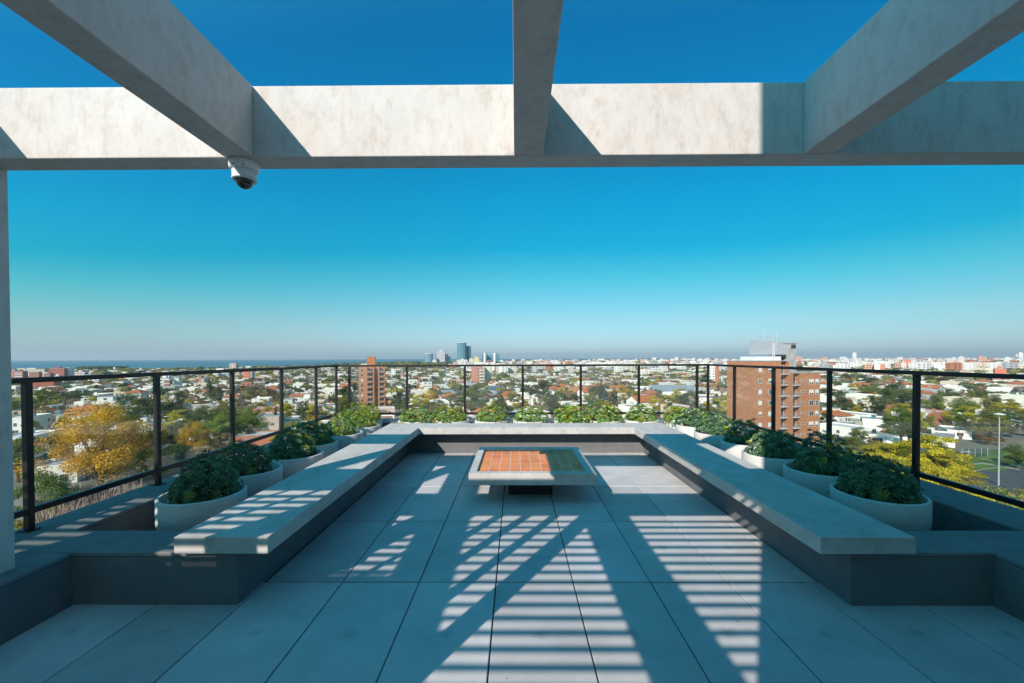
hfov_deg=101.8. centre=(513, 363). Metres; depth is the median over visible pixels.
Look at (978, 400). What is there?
house
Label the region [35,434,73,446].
leafy tree
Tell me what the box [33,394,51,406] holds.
leafy tree
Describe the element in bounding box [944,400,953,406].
house
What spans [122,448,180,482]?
leafy tree
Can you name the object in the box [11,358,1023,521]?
ground
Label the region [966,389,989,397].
leafy tree
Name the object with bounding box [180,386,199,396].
house
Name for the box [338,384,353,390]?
house
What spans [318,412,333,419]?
leafy tree
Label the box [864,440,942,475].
leafy tree
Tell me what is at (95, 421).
leafy tree
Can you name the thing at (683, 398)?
leafy tree
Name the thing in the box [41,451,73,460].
leafy tree
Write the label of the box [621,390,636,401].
leafy tree
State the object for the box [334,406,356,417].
leafy tree
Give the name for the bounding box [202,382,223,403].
leafy tree
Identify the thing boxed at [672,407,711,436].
potted shrub
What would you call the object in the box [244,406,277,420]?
house
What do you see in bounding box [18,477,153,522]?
dry reeds
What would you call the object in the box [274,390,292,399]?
leafy tree
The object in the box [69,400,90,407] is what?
house
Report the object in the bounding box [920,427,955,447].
house
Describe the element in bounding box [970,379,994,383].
house
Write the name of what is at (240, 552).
concrete bench
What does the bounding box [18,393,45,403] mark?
leafy tree
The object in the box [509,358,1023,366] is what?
distant city
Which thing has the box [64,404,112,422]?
house
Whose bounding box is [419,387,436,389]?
house
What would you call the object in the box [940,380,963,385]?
house
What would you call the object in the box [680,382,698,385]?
house
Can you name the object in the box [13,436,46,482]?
leafy tree
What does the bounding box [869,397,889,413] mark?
leafy tree
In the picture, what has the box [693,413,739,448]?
potted shrub
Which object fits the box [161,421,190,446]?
leafy tree
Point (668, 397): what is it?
leafy tree
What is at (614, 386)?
house
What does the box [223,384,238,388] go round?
house
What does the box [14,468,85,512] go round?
leafy tree
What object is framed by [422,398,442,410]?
leafy tree
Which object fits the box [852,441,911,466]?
leafy tree
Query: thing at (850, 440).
leafy tree
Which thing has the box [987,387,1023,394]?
house
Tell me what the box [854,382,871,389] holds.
house
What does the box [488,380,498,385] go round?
house
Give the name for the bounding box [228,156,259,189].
security camera
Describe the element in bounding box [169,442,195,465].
leafy tree
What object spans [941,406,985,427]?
leafy tree
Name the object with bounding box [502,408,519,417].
house
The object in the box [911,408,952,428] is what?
house
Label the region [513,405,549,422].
potted shrub
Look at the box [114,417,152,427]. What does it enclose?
house
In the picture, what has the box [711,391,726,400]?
leafy tree
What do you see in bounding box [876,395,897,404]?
leafy tree
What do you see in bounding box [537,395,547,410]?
leafy tree
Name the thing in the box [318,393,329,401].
house
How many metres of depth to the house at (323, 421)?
154.69 m
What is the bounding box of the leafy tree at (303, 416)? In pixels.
[298,407,324,421]
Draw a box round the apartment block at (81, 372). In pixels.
[74,370,88,375]
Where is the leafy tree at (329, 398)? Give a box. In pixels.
[326,396,338,402]
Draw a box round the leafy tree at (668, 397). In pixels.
[660,395,675,403]
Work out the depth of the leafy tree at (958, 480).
71.05 m
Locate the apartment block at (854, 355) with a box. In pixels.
[852,352,856,358]
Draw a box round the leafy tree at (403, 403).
[396,401,417,408]
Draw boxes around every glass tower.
[425,354,432,362]
[457,342,465,359]
[466,346,470,361]
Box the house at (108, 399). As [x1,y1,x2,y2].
[91,396,129,405]
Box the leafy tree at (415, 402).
[410,395,429,407]
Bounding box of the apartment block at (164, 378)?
[160,376,172,388]
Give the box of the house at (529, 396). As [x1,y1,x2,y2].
[517,392,535,398]
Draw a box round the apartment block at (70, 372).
[67,368,74,375]
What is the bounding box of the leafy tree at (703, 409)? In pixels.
[698,404,717,416]
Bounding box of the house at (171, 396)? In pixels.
[163,393,188,401]
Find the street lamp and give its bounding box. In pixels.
[994,413,1005,485]
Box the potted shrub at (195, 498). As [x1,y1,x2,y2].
[155,448,246,530]
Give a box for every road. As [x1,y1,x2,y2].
[120,447,219,470]
[944,466,1023,500]
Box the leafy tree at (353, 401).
[338,397,360,402]
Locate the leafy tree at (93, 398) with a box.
[87,395,98,400]
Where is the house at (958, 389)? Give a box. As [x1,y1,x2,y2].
[946,387,982,396]
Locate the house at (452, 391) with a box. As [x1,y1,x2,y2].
[441,390,455,394]
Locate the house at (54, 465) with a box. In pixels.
[34,452,91,484]
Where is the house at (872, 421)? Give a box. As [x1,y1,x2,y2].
[860,415,885,429]
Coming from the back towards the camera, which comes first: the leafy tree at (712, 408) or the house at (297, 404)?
the house at (297, 404)
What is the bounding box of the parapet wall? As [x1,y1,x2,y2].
[0,418,1023,645]
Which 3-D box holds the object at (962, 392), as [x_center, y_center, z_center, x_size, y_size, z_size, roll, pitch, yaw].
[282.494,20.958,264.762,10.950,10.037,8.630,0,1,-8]
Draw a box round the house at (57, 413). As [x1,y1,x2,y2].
[52,410,63,421]
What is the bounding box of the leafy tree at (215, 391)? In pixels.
[206,387,224,402]
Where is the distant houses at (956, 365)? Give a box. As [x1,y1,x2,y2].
[11,358,1023,388]
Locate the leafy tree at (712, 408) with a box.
[709,406,722,415]
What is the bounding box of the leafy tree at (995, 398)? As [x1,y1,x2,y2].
[979,394,1014,408]
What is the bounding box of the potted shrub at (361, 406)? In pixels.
[337,402,381,427]
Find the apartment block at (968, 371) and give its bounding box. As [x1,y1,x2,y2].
[958,370,970,378]
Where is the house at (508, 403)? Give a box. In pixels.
[495,397,529,404]
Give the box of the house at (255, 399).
[252,396,272,404]
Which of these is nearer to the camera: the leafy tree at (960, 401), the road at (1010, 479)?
the road at (1010, 479)
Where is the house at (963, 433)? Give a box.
[938,425,971,439]
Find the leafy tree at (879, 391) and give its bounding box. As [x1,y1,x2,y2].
[860,387,907,394]
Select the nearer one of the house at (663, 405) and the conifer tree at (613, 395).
the house at (663, 405)
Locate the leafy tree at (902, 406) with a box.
[883,403,909,413]
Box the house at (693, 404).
[685,399,703,407]
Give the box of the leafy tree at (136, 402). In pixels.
[125,398,172,416]
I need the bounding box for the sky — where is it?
[0,0,1023,360]
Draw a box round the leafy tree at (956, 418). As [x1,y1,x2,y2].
[943,410,966,427]
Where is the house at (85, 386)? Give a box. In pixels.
[75,385,93,388]
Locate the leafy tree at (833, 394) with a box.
[820,389,844,395]
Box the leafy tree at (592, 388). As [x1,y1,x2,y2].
[588,383,603,398]
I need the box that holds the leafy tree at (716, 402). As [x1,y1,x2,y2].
[702,399,722,407]
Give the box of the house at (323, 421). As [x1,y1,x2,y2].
[300,419,333,426]
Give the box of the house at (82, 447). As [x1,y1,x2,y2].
[74,428,115,452]
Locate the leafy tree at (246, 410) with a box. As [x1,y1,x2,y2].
[238,404,261,429]
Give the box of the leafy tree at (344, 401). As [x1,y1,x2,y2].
[333,397,356,412]
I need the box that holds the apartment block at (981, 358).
[977,356,985,360]
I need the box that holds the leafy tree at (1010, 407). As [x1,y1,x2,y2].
[980,402,1023,413]
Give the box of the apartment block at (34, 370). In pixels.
[17,368,48,375]
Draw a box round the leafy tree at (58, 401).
[45,394,62,404]
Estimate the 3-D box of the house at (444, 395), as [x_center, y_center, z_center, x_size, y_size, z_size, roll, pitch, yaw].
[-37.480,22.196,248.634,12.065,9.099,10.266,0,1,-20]
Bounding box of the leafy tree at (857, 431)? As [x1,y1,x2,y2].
[848,426,868,439]
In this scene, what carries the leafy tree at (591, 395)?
on the ground at (967, 445)
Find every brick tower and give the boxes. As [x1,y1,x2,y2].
[358,356,385,409]
[727,333,820,446]
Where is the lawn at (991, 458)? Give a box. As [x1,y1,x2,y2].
[936,450,1023,471]
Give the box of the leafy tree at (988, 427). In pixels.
[963,410,1017,441]
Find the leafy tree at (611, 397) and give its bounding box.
[607,391,621,400]
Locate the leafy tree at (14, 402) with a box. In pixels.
[12,394,20,410]
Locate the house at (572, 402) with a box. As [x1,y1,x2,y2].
[559,399,587,414]
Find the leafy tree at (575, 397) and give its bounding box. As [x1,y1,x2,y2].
[567,392,583,400]
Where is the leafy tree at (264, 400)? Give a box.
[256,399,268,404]
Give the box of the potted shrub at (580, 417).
[553,405,595,422]
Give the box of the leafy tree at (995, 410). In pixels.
[980,407,1009,423]
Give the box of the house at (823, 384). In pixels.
[820,381,833,388]
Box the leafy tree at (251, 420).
[227,414,270,433]
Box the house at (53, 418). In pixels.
[52,415,55,423]
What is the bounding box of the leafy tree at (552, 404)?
[545,391,568,411]
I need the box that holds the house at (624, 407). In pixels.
[618,402,652,417]
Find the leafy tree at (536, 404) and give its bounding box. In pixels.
[532,398,546,409]
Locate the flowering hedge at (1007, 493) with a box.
[954,485,1023,509]
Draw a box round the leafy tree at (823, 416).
[820,411,836,422]
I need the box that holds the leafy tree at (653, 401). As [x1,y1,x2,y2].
[646,396,666,410]
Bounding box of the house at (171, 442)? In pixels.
[122,425,172,453]
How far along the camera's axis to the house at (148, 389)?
322.81 m
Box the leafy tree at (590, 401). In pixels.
[585,398,606,414]
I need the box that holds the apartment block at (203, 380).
[201,378,206,382]
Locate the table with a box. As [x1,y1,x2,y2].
[469,447,595,494]
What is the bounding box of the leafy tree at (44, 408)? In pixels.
[33,402,50,412]
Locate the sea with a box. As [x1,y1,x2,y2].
[11,358,820,368]
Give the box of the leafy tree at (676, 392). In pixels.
[671,388,690,398]
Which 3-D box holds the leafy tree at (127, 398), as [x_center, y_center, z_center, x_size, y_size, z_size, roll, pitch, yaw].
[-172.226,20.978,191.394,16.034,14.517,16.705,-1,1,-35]
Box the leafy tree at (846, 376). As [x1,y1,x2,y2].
[837,374,853,381]
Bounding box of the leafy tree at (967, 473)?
[909,450,988,486]
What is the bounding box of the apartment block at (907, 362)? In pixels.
[901,359,910,366]
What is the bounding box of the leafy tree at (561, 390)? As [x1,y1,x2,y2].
[558,387,572,391]
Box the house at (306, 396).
[299,394,311,403]
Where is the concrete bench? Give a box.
[174,423,915,605]
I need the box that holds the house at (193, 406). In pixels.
[184,403,210,417]
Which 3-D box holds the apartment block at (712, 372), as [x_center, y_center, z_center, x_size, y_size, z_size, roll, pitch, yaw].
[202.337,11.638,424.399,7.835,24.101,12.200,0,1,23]
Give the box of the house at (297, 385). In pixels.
[293,382,304,390]
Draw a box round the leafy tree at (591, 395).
[582,391,598,403]
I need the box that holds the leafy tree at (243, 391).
[236,389,247,394]
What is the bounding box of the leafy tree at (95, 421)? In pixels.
[79,410,118,425]
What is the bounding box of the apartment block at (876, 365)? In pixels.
[874,362,879,369]
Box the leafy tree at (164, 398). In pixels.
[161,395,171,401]
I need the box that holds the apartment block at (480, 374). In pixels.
[475,366,484,384]
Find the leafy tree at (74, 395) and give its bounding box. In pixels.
[43,391,90,404]
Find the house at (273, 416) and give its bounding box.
[255,410,285,430]
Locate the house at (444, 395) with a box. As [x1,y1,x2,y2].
[439,393,460,408]
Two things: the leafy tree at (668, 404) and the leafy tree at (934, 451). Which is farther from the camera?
the leafy tree at (668, 404)
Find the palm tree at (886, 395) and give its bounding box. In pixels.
[875,389,896,413]
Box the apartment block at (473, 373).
[471,366,477,381]
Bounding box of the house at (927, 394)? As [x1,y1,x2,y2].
[911,390,938,403]
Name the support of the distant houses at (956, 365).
on the ground at (967, 445)
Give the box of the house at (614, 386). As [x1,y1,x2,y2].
[605,385,618,390]
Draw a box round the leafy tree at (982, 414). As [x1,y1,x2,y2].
[972,410,1023,439]
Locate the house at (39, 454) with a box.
[13,439,48,462]
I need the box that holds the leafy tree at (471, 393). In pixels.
[459,383,490,403]
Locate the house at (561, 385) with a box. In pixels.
[557,383,569,389]
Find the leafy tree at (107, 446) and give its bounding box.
[87,422,142,465]
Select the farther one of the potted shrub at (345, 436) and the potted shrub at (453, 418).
the potted shrub at (453, 418)
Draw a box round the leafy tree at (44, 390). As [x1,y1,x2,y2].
[33,386,53,397]
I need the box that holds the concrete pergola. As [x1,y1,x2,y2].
[0,0,1023,573]
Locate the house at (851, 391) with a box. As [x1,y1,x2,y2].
[835,390,861,392]
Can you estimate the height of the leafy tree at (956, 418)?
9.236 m
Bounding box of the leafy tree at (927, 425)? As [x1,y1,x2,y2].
[891,411,929,431]
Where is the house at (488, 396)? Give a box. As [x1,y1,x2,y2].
[476,393,494,404]
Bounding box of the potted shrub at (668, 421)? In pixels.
[662,406,697,428]
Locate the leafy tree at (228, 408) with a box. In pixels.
[213,405,236,419]
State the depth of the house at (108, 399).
235.82 m
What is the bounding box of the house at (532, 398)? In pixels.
[531,394,547,404]
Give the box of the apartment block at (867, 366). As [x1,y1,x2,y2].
[863,363,873,368]
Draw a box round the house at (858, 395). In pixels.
[846,393,881,399]
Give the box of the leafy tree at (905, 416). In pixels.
[881,405,926,431]
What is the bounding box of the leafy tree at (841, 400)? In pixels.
[832,393,854,409]
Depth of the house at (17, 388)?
355.07 m
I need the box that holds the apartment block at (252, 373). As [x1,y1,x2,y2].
[250,371,254,377]
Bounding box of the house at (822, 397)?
[820,393,835,401]
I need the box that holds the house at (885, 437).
[857,428,906,443]
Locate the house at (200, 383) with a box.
[194,382,206,386]
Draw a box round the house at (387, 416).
[379,415,393,417]
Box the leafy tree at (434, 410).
[430,408,462,416]
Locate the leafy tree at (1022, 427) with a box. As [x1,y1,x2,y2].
[1017,421,1023,432]
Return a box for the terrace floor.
[0,453,1023,682]
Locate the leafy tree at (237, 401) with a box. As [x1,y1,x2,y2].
[226,397,243,406]
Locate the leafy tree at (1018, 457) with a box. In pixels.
[990,443,1023,467]
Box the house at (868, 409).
[852,399,880,411]
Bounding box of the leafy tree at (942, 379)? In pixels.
[927,376,956,381]
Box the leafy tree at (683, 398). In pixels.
[676,389,698,407]
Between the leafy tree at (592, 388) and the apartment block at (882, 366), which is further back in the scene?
the apartment block at (882, 366)
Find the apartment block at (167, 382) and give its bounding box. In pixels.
[163,380,171,385]
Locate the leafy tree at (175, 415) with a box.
[161,409,200,428]
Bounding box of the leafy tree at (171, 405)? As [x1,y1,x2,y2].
[152,397,192,414]
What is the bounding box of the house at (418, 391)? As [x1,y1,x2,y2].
[411,389,429,398]
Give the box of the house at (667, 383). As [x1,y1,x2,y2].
[659,381,675,384]
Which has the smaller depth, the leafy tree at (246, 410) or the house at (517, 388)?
the leafy tree at (246, 410)
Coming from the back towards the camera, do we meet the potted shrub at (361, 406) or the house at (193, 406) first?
the house at (193, 406)
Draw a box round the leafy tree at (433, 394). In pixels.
[422,390,438,402]
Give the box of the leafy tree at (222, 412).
[205,410,246,440]
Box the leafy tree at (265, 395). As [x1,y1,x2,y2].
[242,390,266,399]
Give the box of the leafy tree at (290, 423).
[278,420,302,436]
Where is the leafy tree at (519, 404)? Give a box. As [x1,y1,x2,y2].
[511,398,530,409]
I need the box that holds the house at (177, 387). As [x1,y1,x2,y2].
[163,384,182,390]
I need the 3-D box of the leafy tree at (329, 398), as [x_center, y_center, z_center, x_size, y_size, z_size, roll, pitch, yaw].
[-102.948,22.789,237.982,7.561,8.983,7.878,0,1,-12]
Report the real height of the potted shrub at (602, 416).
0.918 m
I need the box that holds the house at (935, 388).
[921,384,944,392]
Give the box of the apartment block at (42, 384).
[33,381,61,388]
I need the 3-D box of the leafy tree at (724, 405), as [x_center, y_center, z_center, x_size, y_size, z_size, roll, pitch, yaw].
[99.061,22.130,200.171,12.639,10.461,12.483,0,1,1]
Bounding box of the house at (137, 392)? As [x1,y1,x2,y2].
[124,389,149,398]
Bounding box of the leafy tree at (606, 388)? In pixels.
[597,384,610,397]
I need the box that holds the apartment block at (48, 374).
[43,372,53,376]
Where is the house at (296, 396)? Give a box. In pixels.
[288,392,313,400]
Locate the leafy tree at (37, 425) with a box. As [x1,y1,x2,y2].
[20,420,42,429]
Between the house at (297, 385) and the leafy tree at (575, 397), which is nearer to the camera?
the leafy tree at (575, 397)
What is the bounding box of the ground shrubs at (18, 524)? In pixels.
[14,518,44,530]
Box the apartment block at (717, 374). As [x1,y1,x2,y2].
[715,366,718,382]
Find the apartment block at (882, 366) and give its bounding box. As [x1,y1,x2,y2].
[880,364,884,369]
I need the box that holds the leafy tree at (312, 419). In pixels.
[305,414,323,427]
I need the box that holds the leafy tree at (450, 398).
[439,393,463,409]
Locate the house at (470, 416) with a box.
[462,406,477,417]
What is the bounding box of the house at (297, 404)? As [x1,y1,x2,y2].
[277,398,301,413]
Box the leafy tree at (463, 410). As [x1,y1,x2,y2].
[455,404,468,417]
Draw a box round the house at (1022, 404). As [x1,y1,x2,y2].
[1000,397,1023,407]
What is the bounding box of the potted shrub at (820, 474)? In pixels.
[783,428,858,497]
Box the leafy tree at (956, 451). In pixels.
[932,443,971,461]
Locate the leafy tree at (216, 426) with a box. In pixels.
[195,413,241,439]
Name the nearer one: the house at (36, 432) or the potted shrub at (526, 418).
the potted shrub at (526, 418)
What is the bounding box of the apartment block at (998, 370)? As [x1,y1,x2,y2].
[993,367,1005,379]
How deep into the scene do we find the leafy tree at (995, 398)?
214.97 m
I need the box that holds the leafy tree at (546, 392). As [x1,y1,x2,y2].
[535,387,551,399]
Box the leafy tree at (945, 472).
[907,460,964,491]
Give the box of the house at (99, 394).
[81,392,112,400]
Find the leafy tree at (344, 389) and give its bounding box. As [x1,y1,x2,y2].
[339,383,357,395]
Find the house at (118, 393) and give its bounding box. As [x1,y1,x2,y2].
[114,386,136,395]
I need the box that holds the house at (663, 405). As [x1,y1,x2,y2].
[660,403,689,417]
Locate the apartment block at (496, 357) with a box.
[495,353,498,362]
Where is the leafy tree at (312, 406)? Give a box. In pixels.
[306,402,332,414]
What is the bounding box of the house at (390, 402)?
[388,397,401,404]
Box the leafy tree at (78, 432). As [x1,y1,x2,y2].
[13,400,170,485]
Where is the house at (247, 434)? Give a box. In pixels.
[229,428,277,447]
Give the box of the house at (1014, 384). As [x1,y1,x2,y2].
[1003,381,1023,387]
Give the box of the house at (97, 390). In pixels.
[77,389,102,398]
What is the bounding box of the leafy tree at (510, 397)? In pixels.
[505,391,521,402]
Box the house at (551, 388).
[545,386,560,392]
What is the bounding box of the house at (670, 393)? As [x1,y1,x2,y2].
[662,391,690,401]
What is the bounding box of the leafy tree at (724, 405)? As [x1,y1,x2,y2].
[704,398,726,413]
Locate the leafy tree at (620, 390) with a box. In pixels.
[610,384,629,393]
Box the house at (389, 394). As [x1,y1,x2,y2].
[386,388,395,396]
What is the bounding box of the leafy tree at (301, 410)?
[293,405,311,415]
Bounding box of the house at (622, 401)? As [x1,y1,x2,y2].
[612,393,631,405]
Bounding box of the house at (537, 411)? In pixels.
[519,406,550,417]
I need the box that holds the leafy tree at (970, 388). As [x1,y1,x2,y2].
[966,386,985,397]
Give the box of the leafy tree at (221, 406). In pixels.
[204,400,235,414]
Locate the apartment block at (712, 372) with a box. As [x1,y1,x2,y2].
[710,363,714,383]
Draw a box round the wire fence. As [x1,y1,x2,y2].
[962,448,987,456]
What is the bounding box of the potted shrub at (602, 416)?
[585,399,622,422]
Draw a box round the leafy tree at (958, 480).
[920,476,994,500]
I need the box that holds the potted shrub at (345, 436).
[321,412,362,450]
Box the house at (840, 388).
[834,386,846,389]
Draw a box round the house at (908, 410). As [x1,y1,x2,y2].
[891,409,930,424]
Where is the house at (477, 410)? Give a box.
[472,406,502,417]
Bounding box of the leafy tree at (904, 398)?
[896,390,921,405]
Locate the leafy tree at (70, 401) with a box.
[66,398,78,404]
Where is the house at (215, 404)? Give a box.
[208,403,236,412]
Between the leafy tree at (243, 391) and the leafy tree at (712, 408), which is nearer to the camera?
the leafy tree at (712, 408)
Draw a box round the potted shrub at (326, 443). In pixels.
[285,419,337,457]
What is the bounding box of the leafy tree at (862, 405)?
[854,401,867,411]
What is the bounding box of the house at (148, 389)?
[132,387,152,391]
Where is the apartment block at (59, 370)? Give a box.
[49,367,67,375]
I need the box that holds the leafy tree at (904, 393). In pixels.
[892,388,922,397]
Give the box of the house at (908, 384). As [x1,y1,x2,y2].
[894,382,911,386]
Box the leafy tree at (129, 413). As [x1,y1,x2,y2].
[122,410,143,421]
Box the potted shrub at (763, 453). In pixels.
[742,429,803,476]
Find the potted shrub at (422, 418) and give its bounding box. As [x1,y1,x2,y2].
[397,407,437,422]
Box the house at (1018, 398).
[988,393,1023,401]
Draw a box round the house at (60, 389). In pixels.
[41,387,67,400]
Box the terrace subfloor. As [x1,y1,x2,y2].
[265,456,613,682]
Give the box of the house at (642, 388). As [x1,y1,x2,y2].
[635,386,650,392]
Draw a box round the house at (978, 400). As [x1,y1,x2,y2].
[943,396,990,407]
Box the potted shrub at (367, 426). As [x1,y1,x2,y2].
[343,407,380,437]
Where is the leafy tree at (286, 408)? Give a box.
[263,401,293,417]
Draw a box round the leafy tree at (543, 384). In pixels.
[538,378,557,389]
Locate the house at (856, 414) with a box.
[841,410,876,417]
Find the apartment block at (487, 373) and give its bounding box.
[484,363,490,385]
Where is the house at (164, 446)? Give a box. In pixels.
[146,444,172,459]
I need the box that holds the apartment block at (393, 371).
[391,369,396,377]
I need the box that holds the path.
[973,463,1019,469]
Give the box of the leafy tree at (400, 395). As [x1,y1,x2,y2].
[391,391,405,403]
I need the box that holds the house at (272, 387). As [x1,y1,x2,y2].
[265,385,278,389]
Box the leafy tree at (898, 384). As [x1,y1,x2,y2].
[884,380,905,399]
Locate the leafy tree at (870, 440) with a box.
[866,436,883,446]
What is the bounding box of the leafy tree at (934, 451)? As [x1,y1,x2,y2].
[890,434,975,481]
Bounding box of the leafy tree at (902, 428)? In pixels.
[876,421,931,450]
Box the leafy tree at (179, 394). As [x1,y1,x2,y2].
[174,388,190,400]
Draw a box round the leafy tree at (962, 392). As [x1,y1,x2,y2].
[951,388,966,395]
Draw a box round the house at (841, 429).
[820,422,875,436]
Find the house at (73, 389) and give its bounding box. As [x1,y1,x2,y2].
[65,387,84,391]
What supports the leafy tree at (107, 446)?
on the ground at (967, 445)
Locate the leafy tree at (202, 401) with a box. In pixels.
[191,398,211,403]
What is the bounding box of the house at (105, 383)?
[89,381,111,387]
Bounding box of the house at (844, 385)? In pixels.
[837,383,856,389]
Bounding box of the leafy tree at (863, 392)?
[858,385,882,394]
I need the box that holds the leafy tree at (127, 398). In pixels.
[115,394,152,419]
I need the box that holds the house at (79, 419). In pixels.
[61,415,95,428]
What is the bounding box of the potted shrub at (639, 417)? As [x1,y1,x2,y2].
[623,403,660,422]
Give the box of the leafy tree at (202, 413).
[176,404,213,443]
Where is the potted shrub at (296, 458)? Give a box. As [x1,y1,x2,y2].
[265,426,323,479]
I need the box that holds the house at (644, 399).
[626,395,660,411]
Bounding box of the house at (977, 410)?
[975,409,1014,413]
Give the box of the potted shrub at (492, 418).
[475,403,508,422]
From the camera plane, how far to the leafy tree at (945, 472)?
77.96 m
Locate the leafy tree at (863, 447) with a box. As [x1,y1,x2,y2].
[841,445,889,455]
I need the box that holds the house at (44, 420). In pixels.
[12,413,51,433]
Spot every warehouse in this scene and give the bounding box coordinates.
[651,385,694,393]
[698,395,720,400]
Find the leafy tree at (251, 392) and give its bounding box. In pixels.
[244,388,262,403]
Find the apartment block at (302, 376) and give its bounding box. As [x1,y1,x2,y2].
[297,374,306,380]
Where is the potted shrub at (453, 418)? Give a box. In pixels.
[430,406,468,422]
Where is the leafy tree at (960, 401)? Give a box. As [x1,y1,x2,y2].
[951,395,980,412]
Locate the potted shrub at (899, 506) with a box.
[826,449,931,530]
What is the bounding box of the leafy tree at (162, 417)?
[161,414,179,420]
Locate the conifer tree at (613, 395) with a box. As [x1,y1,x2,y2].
[609,387,617,404]
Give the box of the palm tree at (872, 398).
[864,394,879,413]
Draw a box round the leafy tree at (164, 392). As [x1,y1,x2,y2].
[161,388,170,395]
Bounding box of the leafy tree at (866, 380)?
[856,375,878,382]
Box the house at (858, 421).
[848,418,862,425]
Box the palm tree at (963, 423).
[951,419,976,430]
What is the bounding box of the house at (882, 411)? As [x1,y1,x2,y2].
[878,404,911,413]
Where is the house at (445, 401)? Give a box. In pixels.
[429,399,448,407]
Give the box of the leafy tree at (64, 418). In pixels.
[57,414,73,421]
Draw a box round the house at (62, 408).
[33,404,72,412]
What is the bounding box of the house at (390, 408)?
[360,406,394,415]
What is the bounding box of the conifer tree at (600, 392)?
[597,384,606,401]
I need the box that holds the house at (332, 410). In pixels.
[322,401,341,417]
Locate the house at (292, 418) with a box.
[284,415,326,427]
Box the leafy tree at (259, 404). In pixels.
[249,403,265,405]
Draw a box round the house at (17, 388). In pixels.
[12,386,20,390]
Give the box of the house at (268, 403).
[263,401,275,405]
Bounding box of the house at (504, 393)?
[495,391,520,397]
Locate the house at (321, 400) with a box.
[303,399,325,413]
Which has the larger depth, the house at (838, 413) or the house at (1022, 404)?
the house at (1022, 404)
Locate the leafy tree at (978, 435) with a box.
[974,433,1007,444]
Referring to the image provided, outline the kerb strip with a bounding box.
[975,464,1023,470]
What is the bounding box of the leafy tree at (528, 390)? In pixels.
[520,384,541,401]
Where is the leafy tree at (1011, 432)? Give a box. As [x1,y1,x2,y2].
[1005,423,1019,437]
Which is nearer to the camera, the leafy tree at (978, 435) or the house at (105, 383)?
the leafy tree at (978, 435)
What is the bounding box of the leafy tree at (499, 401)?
[489,395,514,417]
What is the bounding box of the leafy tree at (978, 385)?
[964,382,1002,389]
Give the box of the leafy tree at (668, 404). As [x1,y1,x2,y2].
[663,403,680,416]
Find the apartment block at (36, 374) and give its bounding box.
[29,371,42,376]
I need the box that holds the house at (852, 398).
[832,396,856,408]
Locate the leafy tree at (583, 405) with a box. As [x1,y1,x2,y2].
[576,400,597,409]
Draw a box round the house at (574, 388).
[568,386,586,394]
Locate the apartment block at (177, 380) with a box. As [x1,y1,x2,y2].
[174,377,182,384]
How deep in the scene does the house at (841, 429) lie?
158.77 m
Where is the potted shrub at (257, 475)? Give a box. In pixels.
[218,439,282,498]
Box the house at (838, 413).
[820,407,853,420]
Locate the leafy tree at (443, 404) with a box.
[434,401,448,409]
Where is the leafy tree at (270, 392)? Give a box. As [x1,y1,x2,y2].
[257,386,277,399]
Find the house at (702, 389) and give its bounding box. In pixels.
[694,387,709,394]
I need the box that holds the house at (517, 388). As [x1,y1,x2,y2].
[506,385,525,392]
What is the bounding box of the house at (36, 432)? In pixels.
[12,428,58,440]
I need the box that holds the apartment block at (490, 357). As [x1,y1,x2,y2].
[488,355,493,361]
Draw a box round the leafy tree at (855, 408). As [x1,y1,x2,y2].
[847,404,861,411]
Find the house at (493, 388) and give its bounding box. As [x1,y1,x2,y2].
[488,386,499,393]
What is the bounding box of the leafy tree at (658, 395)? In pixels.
[651,392,665,398]
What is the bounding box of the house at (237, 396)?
[222,393,244,404]
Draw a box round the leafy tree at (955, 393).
[941,390,962,396]
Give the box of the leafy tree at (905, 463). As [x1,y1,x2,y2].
[887,460,911,473]
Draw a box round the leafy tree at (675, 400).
[670,395,689,403]
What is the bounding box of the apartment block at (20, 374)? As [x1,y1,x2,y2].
[13,370,27,377]
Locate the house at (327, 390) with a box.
[322,387,334,395]
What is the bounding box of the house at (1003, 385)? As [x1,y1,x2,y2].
[983,383,1005,386]
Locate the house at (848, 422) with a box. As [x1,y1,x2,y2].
[835,420,855,424]
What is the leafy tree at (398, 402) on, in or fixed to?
on the ground at (967, 445)
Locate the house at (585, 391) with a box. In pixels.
[576,388,596,399]
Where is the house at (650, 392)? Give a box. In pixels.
[640,390,661,397]
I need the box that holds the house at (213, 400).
[202,390,223,402]
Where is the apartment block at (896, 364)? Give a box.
[894,362,900,366]
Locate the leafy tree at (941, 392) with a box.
[936,388,958,394]
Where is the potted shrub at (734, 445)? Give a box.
[720,418,773,458]
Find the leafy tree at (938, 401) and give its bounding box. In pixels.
[921,395,956,410]
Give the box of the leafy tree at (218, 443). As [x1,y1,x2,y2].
[212,433,243,455]
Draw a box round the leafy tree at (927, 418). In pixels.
[921,414,937,427]
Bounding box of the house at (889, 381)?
[879,380,894,386]
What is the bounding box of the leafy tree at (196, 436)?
[165,420,220,455]
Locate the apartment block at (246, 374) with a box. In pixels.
[243,371,250,377]
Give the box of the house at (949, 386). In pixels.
[942,384,962,392]
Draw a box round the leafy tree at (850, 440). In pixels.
[832,435,867,450]
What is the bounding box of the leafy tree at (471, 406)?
[468,400,495,410]
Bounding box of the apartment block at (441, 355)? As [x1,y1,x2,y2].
[437,350,445,361]
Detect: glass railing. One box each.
[11,365,338,532]
[339,364,706,417]
[706,364,1023,507]
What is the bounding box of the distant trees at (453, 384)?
[11,359,1023,397]
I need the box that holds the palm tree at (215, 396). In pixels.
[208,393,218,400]
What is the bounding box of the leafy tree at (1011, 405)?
[1002,399,1019,409]
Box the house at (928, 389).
[898,387,931,391]
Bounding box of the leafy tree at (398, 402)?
[392,396,405,411]

